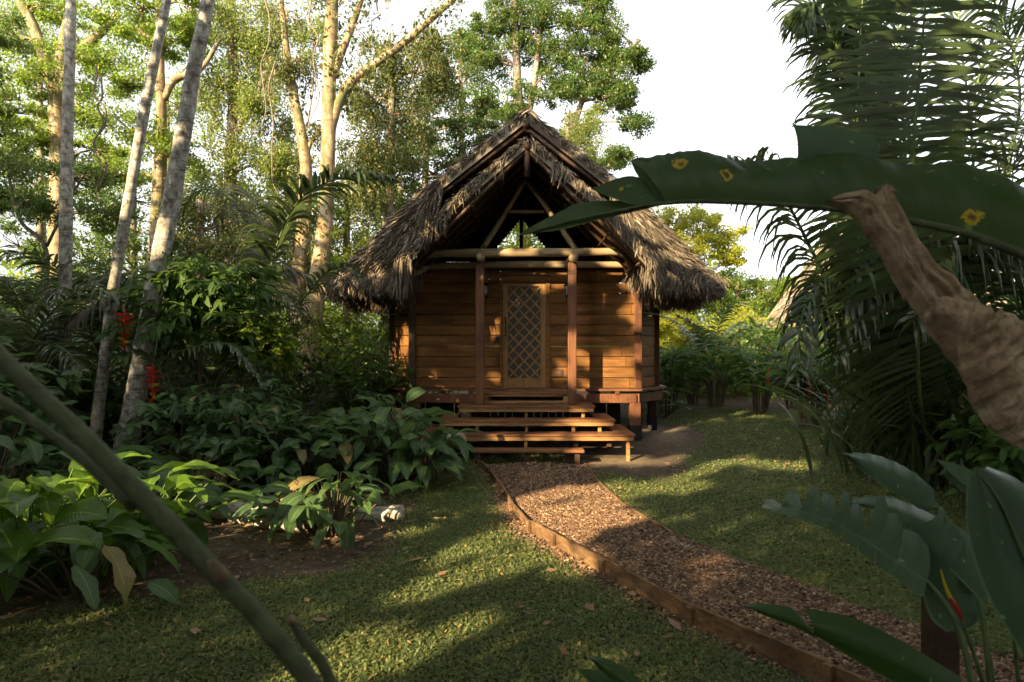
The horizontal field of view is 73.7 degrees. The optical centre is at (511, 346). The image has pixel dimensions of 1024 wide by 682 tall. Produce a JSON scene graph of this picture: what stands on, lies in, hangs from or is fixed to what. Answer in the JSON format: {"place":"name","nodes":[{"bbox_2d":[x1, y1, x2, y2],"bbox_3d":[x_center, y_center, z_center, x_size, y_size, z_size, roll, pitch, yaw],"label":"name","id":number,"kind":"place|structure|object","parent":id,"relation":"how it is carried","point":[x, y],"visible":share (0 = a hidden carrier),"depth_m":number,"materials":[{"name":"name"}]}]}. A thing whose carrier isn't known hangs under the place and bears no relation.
{"place":"outdoors","nodes":[
{"label":"outdoors","id":0,"kind":"place"},
{"bbox_2d":[0,406,1023,681],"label":"lawn grass","id":1,"kind":"structure","parent":0,"point":[848,586],"depth_m":4.91,"materials":[{"name":"green plant"}]},
{"bbox_2d":[0,351,1023,681],"bbox_3d":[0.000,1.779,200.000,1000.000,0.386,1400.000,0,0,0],"label":"ground","id":2,"kind":"structure","parent":0,"point":[652,453],"depth_m":6.36,"materials":[{"name":"plant"}]},
{"bbox_2d":[0,11,55,219],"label":"tree","id":3,"kind":"object","parent":2,"relation":"on","point":[12,139],"visible":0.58,"depth_m":17.19,"materials":[{"name":"green plant"}]},
{"bbox_2d":[0,336,92,474],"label":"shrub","id":4,"kind":"object","parent":2,"relation":"on","point":[23,401],"visible":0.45,"depth_m":7.66,"materials":[{"name":"green plant"}]},
{"bbox_2d":[2,344,107,453],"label":"shrub","id":5,"kind":"object","parent":2,"relation":"on","point":[68,394],"visible":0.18,"depth_m":10.06,"materials":[{"name":"green plant"}]},
{"bbox_2d":[0,173,125,313],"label":"tree","id":6,"kind":"object","parent":2,"relation":"on","point":[14,229],"visible":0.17,"depth_m":25.82,"materials":[{"name":"green plant"}]},
{"bbox_2d":[0,273,126,332],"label":"palm","id":7,"kind":"object","parent":2,"relation":"on","point":[18,298],"visible":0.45,"depth_m":15.51,"materials":[{"name":"green plant"}]},
{"bbox_2d":[57,0,75,462],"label":"tree","id":8,"kind":"object","parent":2,"relation":"on","point":[66,192],"visible":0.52,"depth_m":10.44,"materials":[{"name":"grey plant"}]},
{"bbox_2d":[84,56,113,195],"bbox_3d":[-7.269,-3.884,12.015,0.502,2.466,0.345,0,0,0],"label":"liana","id":9,"kind":"object","parent":8,"relation":"hanging from","point":[105,113],"visible":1,"depth_m":12.00,"materials":[{"name":"brown plant"}]},
{"bbox_2d":[0,408,146,506],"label":"broadleaf plant","id":10,"kind":"object","parent":2,"relation":"on","point":[34,456],"visible":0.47,"depth_m":6.80,"materials":[{"name":"green plant"}]},
{"bbox_2d":[0,0,148,316],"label":"tree","id":11,"kind":"object","parent":2,"relation":"on","point":[47,69],"visible":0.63,"depth_m":20.76,"materials":[{"name":"green plant"}]},
{"bbox_2d":[0,147,152,318],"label":"tree","id":12,"kind":"object","parent":2,"relation":"on","point":[111,213],"visible":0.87,"depth_m":14.96,"materials":[{"name":"green plant"}]},
{"bbox_2d":[0,0,152,242],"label":"tree","id":13,"kind":"object","parent":2,"relation":"on","point":[17,10],"visible":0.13,"depth_m":31.93,"materials":[{"name":"green plant"}]},
{"bbox_2d":[0,449,180,510],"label":"broadleaf plant","id":14,"kind":"object","parent":2,"relation":"on","point":[132,460],"visible":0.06,"depth_m":7.96,"materials":[{"name":"green plant"}]},
{"bbox_2d":[0,451,187,601],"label":"broadleaf plant","id":15,"kind":"object","parent":2,"relation":"on","point":[18,542],"visible":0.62,"depth_m":5.08,"materials":[{"name":"green plant"}]},
{"bbox_2d":[0,498,209,609],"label":"broadleaf plant","id":16,"kind":"object","parent":2,"relation":"on","point":[136,547],"visible":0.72,"depth_m":4.91,"materials":[{"name":"green plant"}]},
{"bbox_2d":[0,273,210,468],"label":"palm","id":17,"kind":"object","parent":2,"relation":"on","point":[36,340],"visible":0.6,"depth_m":9.62,"materials":[{"name":"green plant"}]},
{"bbox_2d":[0,245,221,444],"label":"palm","id":18,"kind":"object","parent":2,"relation":"on","point":[97,324],"visible":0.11,"depth_m":10.77,"materials":[{"name":"green plant"}]},
{"bbox_2d":[89,0,171,439],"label":"tree","id":19,"kind":"object","parent":2,"relation":"on","point":[103,368],"visible":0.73,"depth_m":9.55,"materials":[{"name":"grey plant"}]},
{"bbox_2d":[50,359,221,444],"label":"shrub","id":20,"kind":"object","parent":2,"relation":"on","point":[119,389],"visible":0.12,"depth_m":11.09,"materials":[{"name":"green plant"}]},
{"bbox_2d":[72,171,206,314],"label":"tree","id":21,"kind":"object","parent":2,"relation":"on","point":[133,247],"visible":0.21,"depth_m":25.36,"materials":[{"name":"green plant"}]},
{"bbox_2d":[89,381,190,464],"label":"shrub","id":22,"kind":"object","parent":2,"relation":"on","point":[112,407],"visible":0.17,"depth_m":10.29,"materials":[{"name":"green plant"}]},
{"bbox_2d":[59,0,224,268],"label":"tree","id":23,"kind":"object","parent":2,"relation":"on","point":[159,140],"visible":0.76,"depth_m":18.84,"materials":[{"name":"green plant"}]},
{"bbox_2d":[22,460,261,575],"bbox_3d":[-3.329,1.407,5.890,2.184,0.795,2.258,0,0,0],"label":"broadleaf plant","id":24,"kind":"object","parent":2,"relation":"on","point":[180,483],"visible":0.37,"depth_m":5.83,"materials":[{"name":"green plant"}]},
{"bbox_2d":[25,258,261,428],"bbox_3d":[-7.395,0.148,13.610,4.722,3.368,5.135,0,0,0],"label":"palm","id":25,"kind":"object","parent":2,"relation":"on","point":[91,262],"visible":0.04,"depth_m":12.06,"materials":[{"name":"green plant"}]},
{"bbox_2d":[75,0,242,372],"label":"tree","id":26,"kind":"object","parent":2,"relation":"on","point":[176,97],"visible":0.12,"depth_m":29.83,"materials":[{"name":"green plant"}]},
{"bbox_2d":[0,343,322,681],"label":"green stalk","id":27,"kind":"object","parent":2,"relation":"on","point":[112,473],"visible":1,"depth_m":1.09,"materials":[{"name":"green plant"}]},
{"bbox_2d":[113,0,214,468],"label":"tree","id":28,"kind":"object","parent":2,"relation":"on","point":[163,241],"visible":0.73,"depth_m":9.11,"materials":[{"name":"grey plant"}]},
{"bbox_2d":[113,270,147,350],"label":"hanging flower","id":29,"kind":"object","parent":28,"relation":"hanging from","point":[123,333],"visible":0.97,"depth_m":8.89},
{"bbox_2d":[3,346,335,460],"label":"undergrowth","id":30,"kind":"object","parent":2,"relation":"on","point":[299,378],"visible":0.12,"depth_m":11.56,"materials":[{"name":"green plant"}]},
{"bbox_2d":[29,264,326,389],"bbox_3d":[-5.744,0.235,12.271,4.629,3.441,4.974,0,0,-16],"label":"palm","id":31,"kind":"object","parent":2,"relation":"on","point":[297,310],"visible":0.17,"depth_m":10.88,"materials":[{"name":"green plant"}]},
{"bbox_2d":[94,241,288,459],"bbox_3d":[-4.377,0.198,9.596,2.529,3.284,2.076,0,0,0],"label":"shrub","id":32,"kind":"object","parent":2,"relation":"on","point":[190,286],"visible":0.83,"depth_m":9.30,"materials":[{"name":"green plant"}]},
{"bbox_2d":[144,327,183,402],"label":"hanging flower","id":33,"kind":"object","parent":32,"relation":"hanging from","point":[151,382],"visible":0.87,"depth_m":8.70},
{"bbox_2d":[105,442,283,520],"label":"broadleaf plant","id":34,"kind":"object","parent":2,"relation":"on","point":[255,490],"visible":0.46,"depth_m":7.44,"materials":[{"name":"green plant"}]},
{"bbox_2d":[122,340,268,463],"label":"palm","id":35,"kind":"object","parent":2,"relation":"on","point":[249,365],"visible":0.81,"depth_m":8.84,"materials":[{"name":"green plant"}]},
{"bbox_2d":[147,164,262,332],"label":"tree","id":36,"kind":"object","parent":2,"relation":"on","point":[212,199],"visible":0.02,"depth_m":26.59,"materials":[{"name":"green plant"}]},
{"bbox_2d":[109,378,312,490],"bbox_3d":[-3.846,1.118,8.619,2.523,1.454,2.337,0,0,0],"label":"shrub","id":37,"kind":"object","parent":2,"relation":"on","point":[236,405],"visible":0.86,"depth_m":8.36,"materials":[{"name":"green plant"}]},
{"bbox_2d":[147,419,276,489],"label":"broadleaf plant","id":38,"kind":"object","parent":2,"relation":"on","point":[167,438],"visible":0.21,"depth_m":8.65,"materials":[{"name":"green plant"}]},
{"bbox_2d":[0,276,458,406],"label":"undergrowth","id":39,"kind":"object","parent":2,"relation":"on","point":[379,331],"visible":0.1,"depth_m":18.10,"materials":[{"name":"green plant"}]},
{"bbox_2d":[141,177,335,350],"bbox_3d":[-7.206,-1.311,18.058,5.155,6.242,2.702,0,0,0],"label":"tree","id":40,"kind":"object","parent":2,"relation":"on","point":[196,215],"visible":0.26,"depth_m":17.83,"materials":[{"name":"green plant"}]},
{"bbox_2d":[177,0,316,360],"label":"tree","id":41,"kind":"object","parent":2,"relation":"on","point":[252,42],"visible":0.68,"depth_m":19.57,"materials":[{"name":"green plant"}]},
{"bbox_2d":[187,498,308,531],"bbox_3d":[-2.740,1.755,7.124,1.402,0.309,0.269,0,0,17],"label":"fallen log","id":42,"kind":"object","parent":2,"relation":"on","point":[262,523],"visible":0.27,"depth_m":7.02,"materials":[{"name":"grey wood"}]},
{"bbox_2d":[207,309,303,474],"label":"shrub","id":43,"kind":"object","parent":2,"relation":"on","point":[286,365],"visible":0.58,"depth_m":9.74,"materials":[{"name":"green plant"}]},
{"bbox_2d":[199,419,354,487],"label":"broadleaf plant","id":44,"kind":"object","parent":2,"relation":"on","point":[291,467],"visible":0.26,"depth_m":8.31,"materials":[{"name":"green plant"}]},
{"bbox_2d":[189,406,379,487],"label":"broadleaf plant","id":45,"kind":"object","parent":2,"relation":"on","point":[302,454],"visible":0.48,"depth_m":8.53,"materials":[{"name":"green plant"}]},
{"bbox_2d":[177,162,401,404],"bbox_3d":[-3.775,-0.558,11.183,4.540,4.556,1.662,0,0,35],"label":"palm","id":46,"kind":"object","parent":2,"relation":"on","point":[264,243],"visible":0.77,"depth_m":11.12,"materials":[{"name":"green plant"}]},
{"bbox_2d":[238,163,351,344],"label":"tree","id":47,"kind":"object","parent":2,"relation":"on","point":[337,263],"visible":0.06,"depth_m":25.83,"materials":[{"name":"green plant"}]},
{"bbox_2d":[251,0,356,395],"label":"tree","id":48,"kind":"object","parent":2,"relation":"on","point":[290,71],"visible":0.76,"depth_m":17.39,"materials":[{"name":"green plant"}]},
{"bbox_2d":[238,14,380,261],"bbox_3d":[-8.197,-5.883,27.950,7.063,15.435,4.072,0,0,0],"label":"tree","id":49,"kind":"object","parent":2,"relation":"on","point":[318,30],"visible":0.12,"depth_m":27.59,"materials":[{"name":"green plant"}]},
{"bbox_2d":[286,613,337,681],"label":"green stalk","id":50,"kind":"object","parent":2,"relation":"on","point":[314,654],"visible":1,"depth_m":1.18,"materials":[{"name":"green plant"}]},
{"bbox_2d":[240,380,388,442],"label":"shrub","id":51,"kind":"object","parent":2,"relation":"on","point":[312,411],"visible":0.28,"depth_m":12.12,"materials":[{"name":"green plant"}]},
{"bbox_2d":[283,295,369,416],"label":"shrub","id":52,"kind":"object","parent":2,"relation":"on","point":[323,328],"visible":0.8,"depth_m":13.57,"materials":[{"name":"green plant"}]},
{"bbox_2d":[231,463,424,550],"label":"broadleaf plant","id":53,"kind":"object","parent":2,"relation":"on","point":[296,507],"visible":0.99,"depth_m":6.69,"materials":[{"name":"green plant"}]},
{"bbox_2d":[287,175,398,360],"bbox_3d":[-6.510,-2.776,28.251,5.460,9.256,4.469,0,0,0],"label":"tree","id":54,"kind":"object","parent":2,"relation":"on","point":[346,240],"visible":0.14,"depth_m":27.82,"materials":[{"name":"green plant"}]},
{"bbox_2d":[258,402,439,483],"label":"broadleaf plant","id":55,"kind":"object","parent":2,"relation":"on","point":[346,450],"visible":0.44,"depth_m":8.94,"materials":[{"name":"green plant"}]},
{"bbox_2d":[293,369,407,411],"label":"palm","id":56,"kind":"object","parent":2,"relation":"on","point":[381,390],"visible":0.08,"depth_m":13.62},
{"bbox_2d":[303,343,424,439],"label":"shrub","id":57,"kind":"object","parent":2,"relation":"on","point":[345,384],"visible":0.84,"depth_m":12.14,"materials":[{"name":"green plant"}]},
{"bbox_2d":[333,505,404,521],"bbox_3d":[-1.665,1.840,7.509,0.973,0.230,0.205,0,0,9],"label":"fallen log","id":58,"kind":"object","parent":2,"relation":"on","point":[390,513],"visible":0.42,"depth_m":7.40,"materials":[{"name":"white wood"}]},
{"bbox_2d":[292,0,468,406],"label":"tree","id":59,"kind":"object","parent":2,"relation":"on","point":[331,64],"visible":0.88,"depth_m":16.88,"materials":[{"name":"beige plant"}]},
{"bbox_2d":[303,387,482,484],"bbox_3d":[-1.602,1.208,9.376,2.385,1.272,2.417,0,0,-34],"label":"broadleaf plant","id":60,"kind":"object","parent":2,"relation":"on","point":[397,466],"visible":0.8,"depth_m":8.98,"materials":[{"name":"green plant"}]},
{"bbox_2d":[335,23,468,363],"bbox_3d":[-3.461,-4.069,21.065,4.304,11.832,2.898,0,0,0],"label":"tree","id":61,"kind":"object","parent":2,"relation":"on","point":[369,152],"visible":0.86,"depth_m":20.70,"materials":[{"name":"green plant"}]},
{"bbox_2d":[386,433,462,491],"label":"broadleaf plant","id":62,"kind":"object","parent":2,"relation":"on","point":[426,481],"visible":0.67,"depth_m":8.95,"materials":[{"name":"green plant"}]},
{"bbox_2d":[347,87,508,218],"bbox_3d":[-2.937,-3.576,23.862,5.936,10.795,3.417,0,0,0],"label":"tree","id":63,"kind":"object","parent":2,"relation":"on","point":[457,124],"visible":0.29,"depth_m":23.68,"materials":[{"name":"green plant"}]},
{"bbox_2d":[399,13,504,161],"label":"tree","id":64,"kind":"object","parent":2,"relation":"on","point":[471,85],"visible":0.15,"depth_m":29.83,"materials":[{"name":"green plant"}]},
{"bbox_2d":[0,408,961,657],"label":"leaf litter","id":65,"kind":"object","parent":2,"relation":"on","point":[674,623],"visible":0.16,"depth_m":5.87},
{"bbox_2d":[0,240,1017,368],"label":"forest","id":66,"kind":"object","parent":2,"relation":"on","point":[10,272],"visible":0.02,"depth_m":49.77,"materials":[{"name":"green plant"}]},
{"bbox_2d":[498,220,544,247],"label":"tree","id":67,"kind":"object","parent":2,"relation":"on","point":[528,242],"visible":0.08,"depth_m":23.53,"materials":[{"name":"green plant"}]},
{"bbox_2d":[317,108,732,440],"bbox_3d":[0.250,-1.079,15.125,8.481,6.268,8.020,0,0,0],"label":"thatched hut","id":68,"kind":"object","parent":2,"relation":"on","point":[437,241],"visible":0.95,"depth_m":12.91,"materials":[{"name":"brown wood"}]},
{"bbox_2d":[503,283,545,387],"bbox_3d":[0.237,-0.219,12.943,0.809,1.988,0.095,0,0,0],"label":"door","id":69,"kind":"structure","parent":68,"relation":"in","point":[524,304],"depth_m":12.96,"materials":[{"name":"brown wood"}]},
{"bbox_2d":[419,391,635,463],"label":"entrance steps","id":70,"kind":"structure","parent":2,"relation":"on","point":[616,432],"depth_m":11.59,"materials":[{"name":"brown wood"}]},
{"bbox_2d":[449,0,657,243],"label":"tree","id":71,"kind":"object","parent":2,"relation":"on","point":[611,89],"visible":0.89,"depth_m":25.65,"materials":[{"name":"green plant"}]},
{"bbox_2d":[558,99,612,163],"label":"tree","id":72,"kind":"object","parent":2,"relation":"on","point":[580,140],"visible":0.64,"depth_m":22.61,"materials":[{"name":"green plant"}]},
{"bbox_2d":[589,656,641,681],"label":"banana leaf","id":73,"kind":"object","parent":2,"relation":"on","point":[613,670],"visible":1,"depth_m":2.27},
{"bbox_2d":[625,387,692,418],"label":"broadleaf plant","id":74,"kind":"object","parent":2,"relation":"on","point":[674,407],"visible":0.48,"depth_m":15.98,"materials":[{"name":"green plant"}]},
{"bbox_2d":[477,460,874,681],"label":"path edging","id":75,"kind":"object","parent":2,"relation":"on","point":[812,666],"visible":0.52,"depth_m":4.62,"materials":[{"name":"brown wood"}]},
{"bbox_2d":[656,342,720,412],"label":"ginger plant","id":76,"kind":"object","parent":2,"relation":"on","point":[685,356],"visible":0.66,"depth_m":17.19,"materials":[{"name":"green plant"}]},
{"bbox_2d":[660,343,719,403],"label":"ginger plant","id":77,"kind":"object","parent":2,"relation":"on","point":[691,397],"visible":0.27,"depth_m":19.86,"materials":[{"name":"green plant"}]},
{"bbox_2d":[650,204,753,270],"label":"tree","id":78,"kind":"object","parent":2,"relation":"on","point":[716,238],"visible":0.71,"depth_m":32.41,"materials":[{"name":"green plant"}]},
{"bbox_2d":[660,307,746,393],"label":"tree","id":79,"kind":"object","parent":2,"relation":"on","point":[665,327],"visible":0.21,"depth_m":23.60,"materials":[{"name":"green plant"}]},
{"bbox_2d":[660,303,762,404],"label":"palm","id":80,"kind":"object","parent":2,"relation":"on","point":[705,335],"visible":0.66,"depth_m":19.22,"materials":[{"name":"green plant"}]},
{"bbox_2d":[671,333,761,407],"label":"ginger plant","id":81,"kind":"object","parent":2,"relation":"on","point":[717,379],"visible":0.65,"depth_m":18.38,"materials":[{"name":"green plant"}]},
{"bbox_2d":[602,317,832,401],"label":"undergrowth","id":82,"kind":"object","parent":2,"relation":"on","point":[756,335],"visible":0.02,"depth_m":22.15,"materials":[{"name":"green plant"}]},
{"bbox_2d":[699,303,769,340],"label":"tree","id":83,"kind":"object","parent":2,"relation":"on","point":[743,317],"visible":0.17,"depth_m":29.56,"materials":[{"name":"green plant"}]},
{"bbox_2d":[697,266,789,319],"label":"tree","id":84,"kind":"object","parent":2,"relation":"on","point":[755,285],"visible":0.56,"depth_m":33.71,"materials":[{"name":"green plant"}]},
{"bbox_2d":[715,333,815,412],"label":"ginger plant","id":85,"kind":"object","parent":2,"relation":"on","point":[764,356],"visible":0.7,"depth_m":16.78,"materials":[{"name":"green plant"}]},
{"bbox_2d":[739,316,827,408],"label":"ginger plant","id":86,"kind":"object","parent":2,"relation":"on","point":[776,337],"visible":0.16,"depth_m":18.63,"materials":[{"name":"green plant"}]},
{"bbox_2d":[743,335,855,427],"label":"ginger plant","id":87,"kind":"object","parent":2,"relation":"on","point":[780,379],"visible":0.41,"depth_m":13.98,"materials":[{"name":"green plant"}]},
{"bbox_2d":[787,343,854,420],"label":"ginger plant","id":88,"kind":"object","parent":2,"relation":"on","point":[817,368],"visible":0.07,"depth_m":13.18,"materials":[{"name":"green plant"}]},
{"bbox_2d":[773,369,873,455],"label":"strap leaf plant","id":89,"kind":"object","parent":2,"relation":"on","point":[826,443],"visible":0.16,"depth_m":11.22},
{"bbox_2d":[744,603,960,681],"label":"banana leaf","id":90,"kind":"object","parent":2,"relation":"on","point":[886,655],"visible":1,"depth_m":2.37,"materials":[{"name":"plant"}]},
{"bbox_2d":[735,343,973,484],"bbox_3d":[5.197,0.720,9.815,3.600,2.397,3.196,0,0,0],"label":"strap leaf plant","id":91,"kind":"object","parent":2,"relation":"on","point":[890,446],"visible":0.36,"depth_m":9.30,"materials":[{"name":"plant"}]},
{"bbox_2d":[758,486,974,681],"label":"banana leaf","id":92,"kind":"object","parent":2,"relation":"on","point":[911,563],"visible":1,"depth_m":2.78,"materials":[{"name":"plant"}]},
{"bbox_2d":[723,0,1023,461],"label":"palm","id":93,"kind":"object","parent":2,"relation":"on","point":[853,285],"visible":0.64,"depth_m":8.16,"materials":[{"name":"green plant"}]},
{"bbox_2d":[763,221,1006,328],"bbox_3d":[14.819,-1.861,26.908,9.776,7.922,9.269,0,0,0],"label":"thatched hut","id":94,"kind":"object","parent":2,"relation":"on","point":[777,311],"visible":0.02,"depth_m":27.47,"materials":[{"name":"plant"}]},
{"bbox_2d":[842,452,967,647],"bbox_3d":[1.865,1.049,3.118,0.291,1.074,0.609,0,0,-34],"label":"banana leaf","id":95,"kind":"object","parent":2,"relation":"on","point":[910,487],"visible":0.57,"depth_m":3.23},
{"bbox_2d":[827,357,989,497],"bbox_3d":[5.810,0.931,9.031,3.100,2.023,2.929,0,0,43],"label":"strap leaf plant","id":96,"kind":"object","parent":2,"relation":"on","point":[936,479],"visible":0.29,"depth_m":8.82,"materials":[{"name":"plant"}]},
{"bbox_2d":[850,495,991,681],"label":"banana leaf","id":97,"kind":"object","parent":2,"relation":"on","point":[963,569],"visible":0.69,"depth_m":2.79,"materials":[{"name":"plant"}]},
{"bbox_2d":[824,184,1023,450],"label":"dried leaf","id":98,"kind":"object","parent":2,"relation":"on","point":[978,343],"visible":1,"depth_m":1.92,"materials":[{"name":"plant"}]},
{"bbox_2d":[857,349,999,489],"bbox_3d":[6.175,0.883,9.123,3.597,2.069,3.124,0,0,0],"label":"strap leaf plant","id":99,"kind":"object","parent":2,"relation":"on","point":[962,445],"visible":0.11,"depth_m":8.72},
{"bbox_2d":[921,596,959,675],"bbox_3d":[2.069,1.535,3.300,0.170,0.830,0.170,0,0,0],"label":"bollard","id":100,"kind":"object","parent":2,"relation":"on","point":[940,645],"visible":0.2,"depth_m":3.24,"materials":[{"name":"brown wood"}]},
{"bbox_2d":[910,506,995,681],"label":"banana leaf","id":101,"kind":"object","parent":2,"relation":"on","point":[942,537],"visible":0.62,"depth_m":2.80,"materials":[{"name":"plant"}]},
{"bbox_2d":[940,569,984,681],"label":"flower bud","id":102,"kind":"object","parent":2,"relation":"on","point":[968,638],"visible":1,"depth_m":2.59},
{"bbox_2d":[923,414,1023,502],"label":"shrub","id":103,"kind":"object","parent":2,"relation":"on","point":[1007,454],"visible":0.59,"depth_m":7.25,"materials":[{"name":"green plant"}]},
{"bbox_2d":[937,459,1019,681],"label":"banana leaf","id":104,"kind":"object","parent":2,"relation":"on","point":[960,473],"visible":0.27,"depth_m":3.06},
{"bbox_2d":[966,467,1023,656],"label":"banana leaf","id":105,"kind":"object","parent":2,"relation":"on","point":[995,513],"visible":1,"depth_m":2.07,"materials":[{"name":"plant"}]},
{"bbox_2d":[0,0,1023,347],"label":"sky","id":106,"kind":"structure","parent":0,"point":[717,81],"materials":[{"name":"white"}]},
{"bbox_2d":[466,461,1023,681],"bbox_3d":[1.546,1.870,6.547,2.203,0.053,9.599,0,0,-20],"label":"path","id":107,"kind":"structure","parent":0,"point":[877,679],"depth_m":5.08,"materials":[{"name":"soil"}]},
{"bbox_2d":[520,124,1023,260],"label":"banana leaf","id":108,"kind":"object","parent":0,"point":[979,205],"visible":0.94,"depth_m":2.56,"materials":[{"name":"plant"}]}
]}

